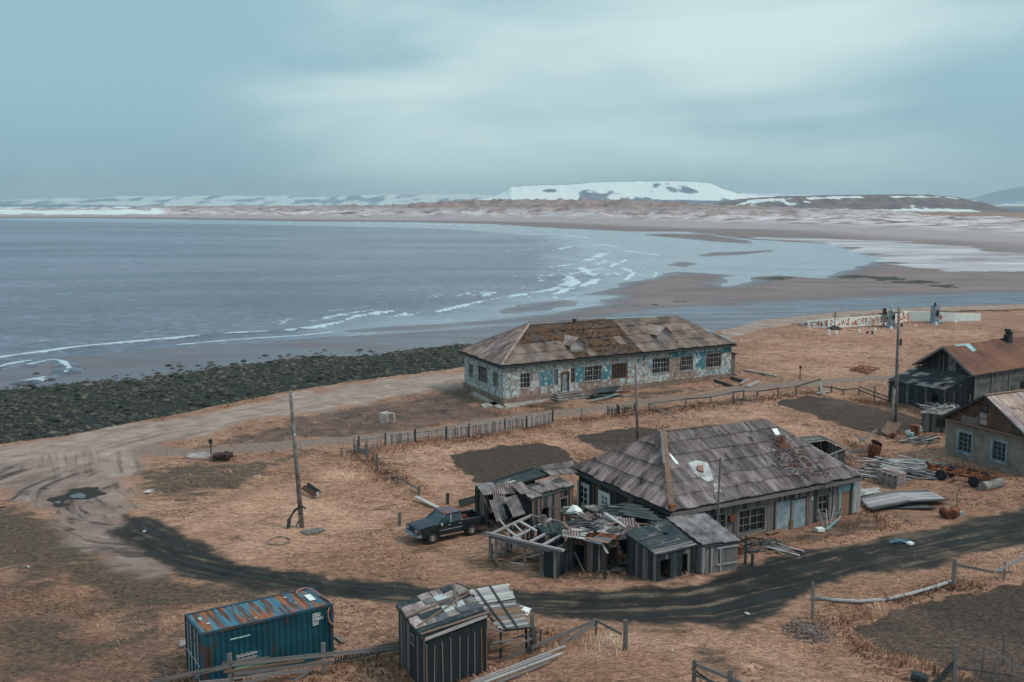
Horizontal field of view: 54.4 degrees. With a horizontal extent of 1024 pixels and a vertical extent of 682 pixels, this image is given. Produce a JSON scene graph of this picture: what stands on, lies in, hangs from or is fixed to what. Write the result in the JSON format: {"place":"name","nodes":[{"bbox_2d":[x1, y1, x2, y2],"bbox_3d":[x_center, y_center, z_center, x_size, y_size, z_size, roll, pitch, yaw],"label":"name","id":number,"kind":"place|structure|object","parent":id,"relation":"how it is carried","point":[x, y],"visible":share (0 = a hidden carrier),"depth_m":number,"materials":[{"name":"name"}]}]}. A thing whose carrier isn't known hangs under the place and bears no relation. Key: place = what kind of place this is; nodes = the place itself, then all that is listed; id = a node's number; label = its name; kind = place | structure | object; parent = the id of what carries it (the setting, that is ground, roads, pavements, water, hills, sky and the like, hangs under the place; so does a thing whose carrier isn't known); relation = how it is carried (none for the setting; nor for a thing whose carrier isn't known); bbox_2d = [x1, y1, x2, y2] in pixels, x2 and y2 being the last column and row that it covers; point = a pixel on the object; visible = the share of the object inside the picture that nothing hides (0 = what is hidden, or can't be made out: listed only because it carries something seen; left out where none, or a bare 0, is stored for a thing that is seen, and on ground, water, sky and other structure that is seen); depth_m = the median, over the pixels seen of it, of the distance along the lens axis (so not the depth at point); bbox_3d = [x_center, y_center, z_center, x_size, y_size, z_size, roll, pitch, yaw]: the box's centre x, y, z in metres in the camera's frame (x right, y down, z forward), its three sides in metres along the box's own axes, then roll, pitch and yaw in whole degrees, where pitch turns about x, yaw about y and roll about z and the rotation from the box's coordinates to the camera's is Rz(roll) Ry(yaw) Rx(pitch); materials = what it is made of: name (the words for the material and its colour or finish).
{"place":"outdoors","nodes":[
{"label":"outdoors","id":0,"kind":"place"},
{"bbox_2d":[0,204,164,207],"bbox_3d":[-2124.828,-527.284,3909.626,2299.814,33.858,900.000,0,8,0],"label":"plateau","id":1,"kind":"structure","parent":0,"point":[36,205],"depth_m":3776.60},
{"bbox_2d":[236,651,257,659],"bbox_3d":[-11.696,13.887,43.904,0.941,0.356,0.064,-4,9,-26],"label":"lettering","id":2,"kind":"object","parent":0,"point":[247,654],"visible":0.8,"depth_m":43.90,"materials":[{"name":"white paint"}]},
{"bbox_2d":[0,193,812,205],"bbox_3d":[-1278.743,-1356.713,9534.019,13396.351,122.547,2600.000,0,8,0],"label":"range","id":3,"kind":"structure","parent":0,"point":[361,200],"depth_m":8834.54,"materials":[{"name":"white snow"}]},
{"bbox_2d":[0,218,881,369],"bbox_3d":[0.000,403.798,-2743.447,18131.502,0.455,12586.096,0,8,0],"label":"sea","id":4,"kind":"structure","parent":0,"point":[77,286],"depth_m":343.53,"materials":[{"name":"liquid"}]},
{"bbox_2d":[0,304,1023,681],"bbox_3d":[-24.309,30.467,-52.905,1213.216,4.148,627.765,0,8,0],"label":"ground","id":5,"kind":"structure","parent":0,"point":[34,530],"depth_m":62.15,"materials":[{"name":"plant"}]},
{"bbox_2d":[187,452,210,458],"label":"well cover","id":6,"kind":"object","parent":5,"relation":"on","point":[200,455],"visible":1,"depth_m":83.06,"materials":[{"name":"concrete"}]},
{"bbox_2d":[213,451,232,457],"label":"scrap heap","id":7,"kind":"object","parent":5,"relation":"on","point":[226,454],"visible":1,"depth_m":82.17,"materials":[{"name":"brown metal"}]},
{"bbox_2d":[0,343,471,443],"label":"shore stones","id":8,"kind":"object","parent":5,"relation":"on","point":[416,352],"visible":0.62,"depth_m":129.60,"materials":[{"name":"grey stone"}]},
{"bbox_2d":[184,586,333,681],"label":"shipping container","id":9,"kind":"object","parent":5,"relation":"on","point":[290,623],"visible":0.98,"depth_m":44.99,"materials":[{"name":"metal"}]},
{"bbox_2d":[186,619,194,670],"bbox_3d":[-14.407,13.718,44.613,0.117,2.390,1.100,-5,9,-32],"label":"door","id":10,"kind":"structure","parent":9,"relation":"in","point":[190,640],"depth_m":44.52,"materials":[{"name":"metal"}]},
{"bbox_2d":[193,629,200,680],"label":"door","id":11,"kind":"structure","parent":9,"relation":"in","point":[196,637],"depth_m":43.70,"materials":[{"name":"metal"}]},
{"bbox_2d":[296,587,335,624],"bbox_3d":[-9.194,12.522,47.021,2.600,1.113,0.781,6,10,38],"label":"hose","id":12,"kind":"object","parent":9,"relation":"on","point":[325,598],"visible":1,"depth_m":46.41,"materials":[{"name":"grey rubber"}]},
{"bbox_2d":[151,642,398,681],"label":"wooden fence","id":13,"kind":"object","parent":5,"relation":"on","point":[229,664],"visible":0.94,"depth_m":43.39,"materials":[{"name":"grey wood"}]},
{"bbox_2d":[287,390,305,528],"bbox_3d":[-14.020,7.839,64.305,1.318,9.453,0.356,-1,8,-9],"label":"utility pole","id":14,"kind":"object","parent":5,"relation":"on","point":[299,508],"visible":0.93,"depth_m":64.39,"materials":[{"name":"grey wood"}]},
{"bbox_2d":[301,482,320,496],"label":"trough","id":15,"kind":"object","parent":5,"relation":"on","point":[310,489],"visible":0.98,"depth_m":72.27,"materials":[{"name":"grey wood"}]},
{"bbox_2d":[300,528,324,535],"bbox_3d":[-12.836,12.232,64.135,1.332,0.080,1.002,-7,11,-42],"label":"flat board","id":16,"kind":"object","parent":5,"relation":"on","point":[312,531],"visible":1,"depth_m":63.98,"materials":[{"name":"grey wood"}]},
{"bbox_2d":[334,640,398,661],"bbox_3d":[-6.662,14.383,46.194,3.364,0.733,0.386,-3,8,-19],"label":"fallen fence","id":17,"kind":"object","parent":5,"relation":"on","point":[364,654],"visible":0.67,"depth_m":46.19,"materials":[{"name":"grey wood"}]},
{"bbox_2d":[341,439,419,495],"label":"wooden fence","id":18,"kind":"object","parent":5,"relation":"on","point":[376,462],"visible":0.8,"depth_m":79.08,"materials":[{"name":"grey wood"}]},
{"bbox_2d":[396,581,491,681],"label":"tarred shed","id":19,"kind":"structure","parent":5,"relation":"on","point":[443,634],"depth_m":44.32,"materials":[{"name":"brown wood"}]},
{"bbox_2d":[404,506,485,543],"bbox_3d":[-4.236,11.572,63.383,4.995,1.745,2.120,-5,9,-33],"label":"pickup truck","id":20,"kind":"object","parent":5,"relation":"on","point":[440,522],"visible":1,"depth_m":62.77,"materials":[{"name":"paint"}]},
{"bbox_2d":[358,409,553,448],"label":"picket fence","id":21,"kind":"object","parent":5,"relation":"on","point":[529,423],"visible":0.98,"depth_m":90.41,"materials":[{"name":"grey wood"}]},
{"bbox_2d":[458,495,474,506],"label":"long board","id":22,"kind":"object","parent":5,"relation":"on","point":[466,501],"visible":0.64,"depth_m":69.48,"materials":[{"name":"grey wood"}]},
{"bbox_2d":[471,392,503,408],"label":"concrete slab","id":23,"kind":"structure","parent":5,"relation":"on","point":[484,398],"depth_m":106.91,"materials":[{"name":"grey concrete"}]},
{"bbox_2d":[469,583,541,658],"bbox_3d":[-0.211,13.588,47.706,2.900,2.456,4.540,-3,8,-19],"label":"collapsed lean to","id":24,"kind":"object","parent":5,"relation":"on","point":[501,605],"visible":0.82,"depth_m":47.42,"materials":[{"name":"black wood"}]},
{"bbox_2d":[0,322,1023,509],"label":"dry grass","id":25,"kind":"structure","parent":5,"relation":"on","point":[408,466],"depth_m":93.91,"materials":[{"name":"plant"}]},
{"bbox_2d":[134,375,894,455],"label":"footpath","id":26,"kind":"structure","parent":5,"relation":"on","point":[233,448],"depth_m":95.34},
{"bbox_2d":[470,645,565,681],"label":"pole bundle","id":27,"kind":"object","parent":5,"relation":"on","point":[496,674],"visible":1,"depth_m":45.08,"materials":[{"name":"grey wood"}]},
{"bbox_2d":[467,461,577,535],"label":"collapsed barn","id":28,"kind":"structure","parent":5,"relation":"on","point":[501,498],"depth_m":65.52,"materials":[{"name":"grey wood"}]},
{"bbox_2d":[504,399,549,408],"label":"concrete slab","id":29,"kind":"structure","parent":5,"relation":"on","point":[514,405],"depth_m":104.77,"materials":[{"name":"grey concrete"}]},
{"bbox_2d":[485,514,584,578],"bbox_3d":[1.426,11.755,59.447,6.163,2.889,5.390,4,9,27],"label":"ruined shed frame","id":30,"kind":"object","parent":5,"relation":"on","point":[554,564],"visible":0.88,"depth_m":58.20,"materials":[{"name":"grey wood"}]},
{"bbox_2d":[514,477,574,531],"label":"outbuilding","id":31,"kind":"structure","parent":5,"relation":"on","point":[543,496],"depth_m":65.36,"materials":[{"name":"grey wood"}]},
{"bbox_2d":[494,618,627,661],"bbox_3d":[2.067,14.072,47.414,6.584,2.017,2.097,-1,8,-10],"label":"wooden fence","id":32,"kind":"object","parent":5,"relation":"on","point":[591,624],"visible":0.75,"depth_m":47.57,"materials":[{"name":"grey wood"}]},
{"bbox_2d":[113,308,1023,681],"bbox_3d":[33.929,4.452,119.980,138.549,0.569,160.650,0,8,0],"label":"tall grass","id":33,"kind":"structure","parent":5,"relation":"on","point":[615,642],"depth_m":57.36,"materials":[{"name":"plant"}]},
{"bbox_2d":[571,504,618,572],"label":"board roof shed","id":34,"kind":"structure","parent":5,"relation":"on","point":[596,556],"depth_m":57.40,"materials":[{"name":"grey wood"}]},
{"bbox_2d":[549,503,668,553],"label":"fallen roof","id":35,"kind":"structure","parent":34,"relation":"on","point":[619,520],"depth_m":58.92,"materials":[{"name":"black wood"}]},
{"bbox_2d":[562,505,582,514],"bbox_3d":[3.785,10.555,61.592,1.720,1.000,1.528,8,11,43],"label":"tarpaulin","id":36,"kind":"object","parent":35,"relation":"on","point":[573,509],"visible":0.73,"depth_m":60.95,"materials":[{"name":"white plastic"}]},
{"bbox_2d":[459,315,739,404],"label":"plastered building","id":37,"kind":"structure","parent":5,"relation":"on","point":[565,361],"depth_m":111.88,"materials":[{"name":"grey wood"}]},
{"bbox_2d":[478,365,486,383],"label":"window","id":38,"kind":"structure","parent":37,"relation":"in","point":[482,371],"depth_m":109.68,"materials":[{"name":"grey wood"}]},
{"bbox_2d":[520,372,537,388],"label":"window","id":39,"kind":"structure","parent":37,"relation":"in","point":[524,377],"depth_m":105.88,"materials":[{"name":"white wood"}]},
{"bbox_2d":[584,364,602,381],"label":"window","id":40,"kind":"structure","parent":37,"relation":"in","point":[592,373],"depth_m":110.22,"materials":[{"name":"white wood"}]},
{"bbox_2d":[611,362,626,379],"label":"window","id":41,"kind":"structure","parent":37,"relation":"in","point":[618,370],"depth_m":112.08,"materials":[{"name":"brown wood"}]},
{"bbox_2d":[652,357,669,374],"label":"window","id":42,"kind":"structure","parent":37,"relation":"in","point":[661,365],"depth_m":114.96,"materials":[{"name":"white wood"}]},
{"bbox_2d":[679,355,693,371],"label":"window","id":43,"kind":"structure","parent":37,"relation":"in","point":[686,360],"depth_m":116.88,"materials":[{"name":"white wood"}]},
{"bbox_2d":[705,352,721,368],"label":"window","id":44,"kind":"structure","parent":37,"relation":"in","point":[714,359],"depth_m":118.99,"materials":[{"name":"white wood"}]},
{"bbox_2d":[585,385,628,400],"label":"plank heap","id":45,"kind":"object","parent":5,"relation":"on","point":[602,392],"visible":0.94,"depth_m":108.44,"materials":[{"name":"grey wood"}]},
{"bbox_2d":[600,558,626,572],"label":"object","id":46,"kind":"object","parent":5,"relation":"on","point":[614,566],"visible":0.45,"depth_m":57.75,"materials":[{"name":"grey wood"}]},
{"bbox_2d":[607,403,634,414],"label":"wooden fence","id":47,"kind":"object","parent":5,"relation":"on","point":[618,409],"visible":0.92,"depth_m":100.04,"materials":[{"name":"grey wood"}]},
{"bbox_2d":[631,357,638,440],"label":"utility pole","id":48,"kind":"object","parent":5,"relation":"on","point":[636,403],"visible":0.83,"depth_m":87.72,"materials":[{"name":"grey wood"}]},
{"bbox_2d":[624,518,696,581],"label":"felt roof shed","id":49,"kind":"structure","parent":5,"relation":"on","point":[674,547],"depth_m":56.40,"materials":[{"name":"black wood"}]},
{"bbox_2d":[581,378,820,419],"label":"rail fence","id":50,"kind":"object","parent":5,"relation":"on","point":[743,391],"visible":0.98,"depth_m":106.54,"materials":[{"name":"grey wood"}]},
{"bbox_2d":[666,513,739,573],"bbox_3d":[11.111,11.905,58.116,2.569,2.949,3.587,-5,10,-34],"label":"lean to","id":51,"kind":"object","parent":5,"relation":"on","point":[715,549],"visible":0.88,"depth_m":57.32,"materials":[{"name":"grey wood"}]},
{"bbox_2d":[570,418,863,537],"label":"wooden house","id":52,"kind":"structure","parent":5,"relation":"on","point":[669,473],"depth_m":64.97,"materials":[{"name":"grey wood"}]},
{"bbox_2d":[577,480,588,507],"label":"window","id":53,"kind":"structure","parent":52,"relation":"in","point":[585,487],"depth_m":69.10,"materials":[{"name":"white paint"}]},
{"bbox_2d":[598,489,609,505],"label":"window","id":54,"kind":"structure","parent":52,"relation":"in","point":[603,497],"depth_m":66.93,"materials":[{"name":"white paint"}]},
{"bbox_2d":[712,512,726,528],"bbox_3d":[12.903,11.275,62.018,1.042,1.123,0.698,0,8,0],"label":"window","id":55,"kind":"structure","parent":52,"relation":"in","point":[721,515],"depth_m":62.17,"materials":[{"name":"grey wood"}]},
{"bbox_2d":[737,505,766,536],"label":"window","id":56,"kind":"structure","parent":52,"relation":"in","point":[751,519],"depth_m":63.46,"materials":[{"name":"grey wood"}]},
{"bbox_2d":[772,440,837,488],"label":"rubble","id":57,"kind":"object","parent":52,"relation":"on","point":[792,453],"visible":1,"depth_m":66.12,"materials":[{"name":"brick"}]},
{"bbox_2d":[816,492,829,519],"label":"window","id":58,"kind":"structure","parent":52,"relation":"in","point":[821,498],"depth_m":66.50,"materials":[{"name":"grey wood"}]},
{"bbox_2d":[840,491,849,516],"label":"door","id":59,"kind":"structure","parent":52,"relation":"in","point":[845,496],"depth_m":67.40,"materials":[{"name":"brown wood"}]},
{"bbox_2d":[691,659,742,681],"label":"wooden fence","id":60,"kind":"object","parent":5,"relation":"on","point":[729,677],"visible":1,"depth_m":42.89,"materials":[{"name":"grey wood"}]},
{"bbox_2d":[717,457,720,521],"bbox_3d":[12.590,9.937,60.803,0.148,5.844,0.269,6,10,37],"label":"mast","id":61,"kind":"object","parent":5,"relation":"on","point":[718,500],"visible":0.65,"depth_m":60.65,"materials":[{"name":"grey wood"}]},
{"bbox_2d":[739,528,782,538],"bbox_3d":[15.812,12.215,63.078,3.693,0.261,0.345,-5,9,-33],"label":"bench","id":62,"kind":"object","parent":5,"relation":"on","point":[757,533],"visible":1,"depth_m":62.94,"materials":[{"name":"brown wood"}]},
{"bbox_2d":[737,537,788,553],"bbox_3d":[15.165,12.514,61.628,3.977,0.338,3.219,0,8,0],"label":"brushwood","id":63,"kind":"object","parent":5,"relation":"on","point":[768,541],"visible":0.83,"depth_m":61.56,"materials":[{"name":"grey wood"}]},
{"bbox_2d":[763,542,804,555],"bbox_3d":[16.429,12.686,61.077,2.853,0.161,1.198,6,10,39],"label":"plank heap","id":64,"kind":"object","parent":5,"relation":"on","point":[785,548],"visible":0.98,"depth_m":60.80,"materials":[{"name":"grey wood"}]},
{"bbox_2d":[782,620,836,643],"bbox_3d":[14.696,14.325,49.250,2.620,0.192,2.635,0,8,0],"label":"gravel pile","id":65,"kind":"object","parent":5,"relation":"on","point":[810,632],"visible":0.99,"depth_m":49.11,"materials":[{"name":"grey gravel"}]},
{"bbox_2d":[811,581,814,618],"bbox_3d":[15.316,13.282,50.703,0.170,2.245,0.109,0,8,0],"label":"fence post","id":66,"kind":"object","parent":5,"relation":"on","point":[812,598],"visible":0.86,"depth_m":50.65,"materials":[{"name":"grey wood"}]},
{"bbox_2d":[798,435,847,463],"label":"board pen","id":67,"kind":"object","parent":5,"relation":"on","point":[822,443],"visible":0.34,"depth_m":82.02,"materials":[{"name":"grey wood"}]},
{"bbox_2d":[815,505,841,531],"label":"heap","id":68,"kind":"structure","parent":5,"relation":"on","point":[822,528],"depth_m":64.86,"materials":[{"name":"grey wood"}]},
{"bbox_2d":[849,365,880,372],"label":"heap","id":69,"kind":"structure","parent":5,"relation":"on","point":[863,368],"depth_m":126.28,"materials":[{"name":"brown soil"}]},
{"bbox_2d":[847,429,885,458],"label":"broken fence","id":70,"kind":"object","parent":5,"relation":"on","point":[860,450],"visible":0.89,"depth_m":84.68,"materials":[{"name":"grey wood"}]},
{"bbox_2d":[860,487,880,497],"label":"scrap heap","id":71,"kind":"object","parent":5,"relation":"on","point":[869,492],"visible":0.71,"depth_m":72.59,"materials":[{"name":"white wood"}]},
{"bbox_2d":[823,386,925,410],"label":"rail fence","id":72,"kind":"object","parent":5,"relation":"on","point":[874,396],"visible":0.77,"depth_m":106.06,"materials":[{"name":"grey wood"}]},
{"bbox_2d":[868,440,881,457],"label":"rusty tank","id":73,"kind":"object","parent":5,"relation":"on","point":[874,448],"visible":0.97,"depth_m":83.05,"materials":[{"name":"metal"}]},
{"bbox_2d":[815,580,950,602],"bbox_3d":[20.503,13.622,53.732,8.646,0.200,1.458,-2,8,-15],"label":"fallen pole","id":74,"kind":"object","parent":5,"relation":"on","point":[881,599],"visible":1,"depth_m":53.00,"materials":[{"name":"grey wood"}]},
{"bbox_2d":[798,311,980,327],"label":"memorial wall","id":75,"kind":"structure","parent":5,"relation":"on","point":[873,320],"depth_m":173.26,"materials":[{"name":"white paint"}]},
{"bbox_2d":[884,305,896,327],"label":"bust monument","id":76,"kind":"object","parent":5,"relation":"on","point":[891,318],"visible":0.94,"depth_m":168.90,"materials":[{"name":"metal"}]},
{"bbox_2d":[881,418,900,435],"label":"sheet panel","id":77,"kind":"object","parent":5,"relation":"on","point":[890,427],"visible":0.86,"depth_m":91.98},
{"bbox_2d":[877,466,906,488],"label":"slate sheet stack","id":78,"kind":"object","parent":5,"relation":"on","point":[892,477],"visible":1,"depth_m":74.75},
{"bbox_2d":[848,455,947,479],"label":"plank heap","id":79,"kind":"object","parent":5,"relation":"on","point":[912,468],"visible":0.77,"depth_m":78.81,"materials":[{"name":"white wood"}]},
{"bbox_2d":[860,489,947,509],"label":"board pile","id":80,"kind":"object","parent":5,"relation":"on","point":[903,499],"visible":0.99,"depth_m":69.86,"materials":[{"name":"grey wood"}]},
{"bbox_2d":[890,435,940,444],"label":"plank heap","id":81,"kind":"object","parent":5,"relation":"on","point":[921,439],"visible":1,"depth_m":88.70,"materials":[{"name":"grey wood"}]},
{"bbox_2d":[910,670,928,681],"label":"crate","id":82,"kind":"object","parent":5,"relation":"on","point":[916,676],"visible":1,"depth_m":43.92,"materials":[{"name":"grey wood"}]},
{"bbox_2d":[887,365,973,407],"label":"porch shed","id":83,"kind":"structure","parent":5,"relation":"on","point":[920,384],"depth_m":102.49,"materials":[{"name":"black wood"}]},
{"bbox_2d":[925,302,942,323],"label":"column monument","id":84,"kind":"object","parent":5,"relation":"on","point":[935,312],"depth_m":175.08,"materials":[{"name":"metal"}]},
{"bbox_2d":[920,405,959,432],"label":"shed","id":85,"kind":"structure","parent":5,"relation":"on","point":[931,421],"depth_m":91.85,"materials":[{"name":"grey wood"}]},
{"bbox_2d":[916,402,959,411],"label":"board heap","id":86,"kind":"object","parent":85,"relation":"on","point":[939,405],"visible":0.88,"depth_m":92.83,"materials":[{"name":"grey wood"}]},
{"bbox_2d":[938,507,953,518],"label":"barrel","id":87,"kind":"object","parent":5,"relation":"on","point":[947,513],"visible":1,"depth_m":66.82,"materials":[{"name":"brown metal"}]},
{"bbox_2d":[926,461,1000,487],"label":"trailer chassis","id":88,"kind":"object","parent":5,"relation":"on","point":[975,479],"visible":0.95,"depth_m":75.69,"materials":[{"name":"metal"}]},
{"bbox_2d":[912,329,1023,403],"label":"rusty roof barn","id":89,"kind":"structure","parent":5,"relation":"on","point":[994,365],"depth_m":101.99,"materials":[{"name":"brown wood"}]},
{"bbox_2d":[935,633,1023,681],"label":"wooden fence","id":90,"kind":"object","parent":5,"relation":"on","point":[952,666],"visible":1,"depth_m":44.14,"materials":[{"name":"grey wood"}]},
{"bbox_2d":[938,389,1023,476],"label":"plaster house","id":91,"kind":"structure","parent":5,"relation":"on","point":[986,430],"depth_m":79.93,"materials":[{"name":"paint"}]},
{"bbox_2d":[956,429,973,455],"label":"window","id":92,"kind":"structure","parent":91,"relation":"in","point":[969,450],"depth_m":82.26,"materials":[{"name":"wood"}]},
{"bbox_2d":[990,438,1007,464],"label":"window","id":93,"kind":"structure","parent":91,"relation":"in","point":[1004,444],"depth_m":79.20,"materials":[{"name":"wood"}]},
{"bbox_2d":[951,556,1023,584],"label":"wooden fence","id":94,"kind":"object","parent":5,"relation":"on","point":[954,565],"visible":0.94,"depth_m":55.52,"materials":[{"name":"grey wood"}]},
{"bbox_2d":[978,478,1005,490],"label":"barrel","id":95,"kind":"object","parent":5,"relation":"on","point":[992,484],"visible":1,"depth_m":73.42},
{"bbox_2d":[0,206,1023,443],"bbox_3d":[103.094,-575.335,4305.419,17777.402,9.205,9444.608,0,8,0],"label":"beach","id":96,"kind":"structure","parent":0,"point":[913,263],"depth_m":273.83,"materials":[{"name":"grey sand"}]},
{"bbox_2d":[0,304,1023,576],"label":"coastal road","id":97,"kind":"structure","parent":0,"point":[92,466],"depth_m":83.61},
{"bbox_2d":[0,197,1023,235],"bbox_3d":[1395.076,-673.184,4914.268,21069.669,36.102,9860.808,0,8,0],"label":"dunes","id":98,"kind":"structure","parent":0,"point":[992,223],"depth_m":1488.91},
{"bbox_2d":[0,0,1023,199],"label":"sky","id":99,"kind":"structure","parent":0,"point":[99,98],"materials":[{"name":"blue"}]},
{"bbox_2d":[8,294,1023,385],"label":"river","id":100,"kind":"structure","parent":0,"point":[714,319],"depth_m":222.73,"materials":[{"name":"liquid"}]},
{"bbox_2d":[108,508,1023,627],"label":"dirt road","id":101,"kind":"structure","parent":0,"point":[769,586],"depth_m":56.45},
{"bbox_2d":[479,180,775,203],"bbox_3d":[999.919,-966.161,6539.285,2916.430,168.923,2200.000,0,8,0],"label":"table mountain","id":102,"kind":"structure","parent":0,"point":[690,192],"depth_m":5997.42,"materials":[{"name":"white snow"}]},
{"bbox_2d":[448,395,1023,681],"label":"garden soil","id":103,"kind":"structure","parent":0,"point":[970,625],"depth_m":52.32,"materials":[{"name":"brown soil"}]},
{"bbox_2d":[890,307,904,422],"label":"utility pole","id":104,"kind":"object","parent":103,"relation":"on","point":[894,411],"visible":0.91,"depth_m":92.48,"materials":[{"name":"grey wood"}]},
{"bbox_2d":[712,194,1017,211],"bbox_3d":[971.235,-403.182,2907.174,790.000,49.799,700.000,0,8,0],"label":"rocky hill","id":105,"kind":"structure","parent":0,"point":[911,202],"depth_m":2724.81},
{"bbox_2d":[970,186,1023,205],"bbox_3d":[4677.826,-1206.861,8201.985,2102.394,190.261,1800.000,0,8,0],"label":"mountain","id":106,"kind":"structure","parent":0,"point":[1012,197],"depth_m":8150.61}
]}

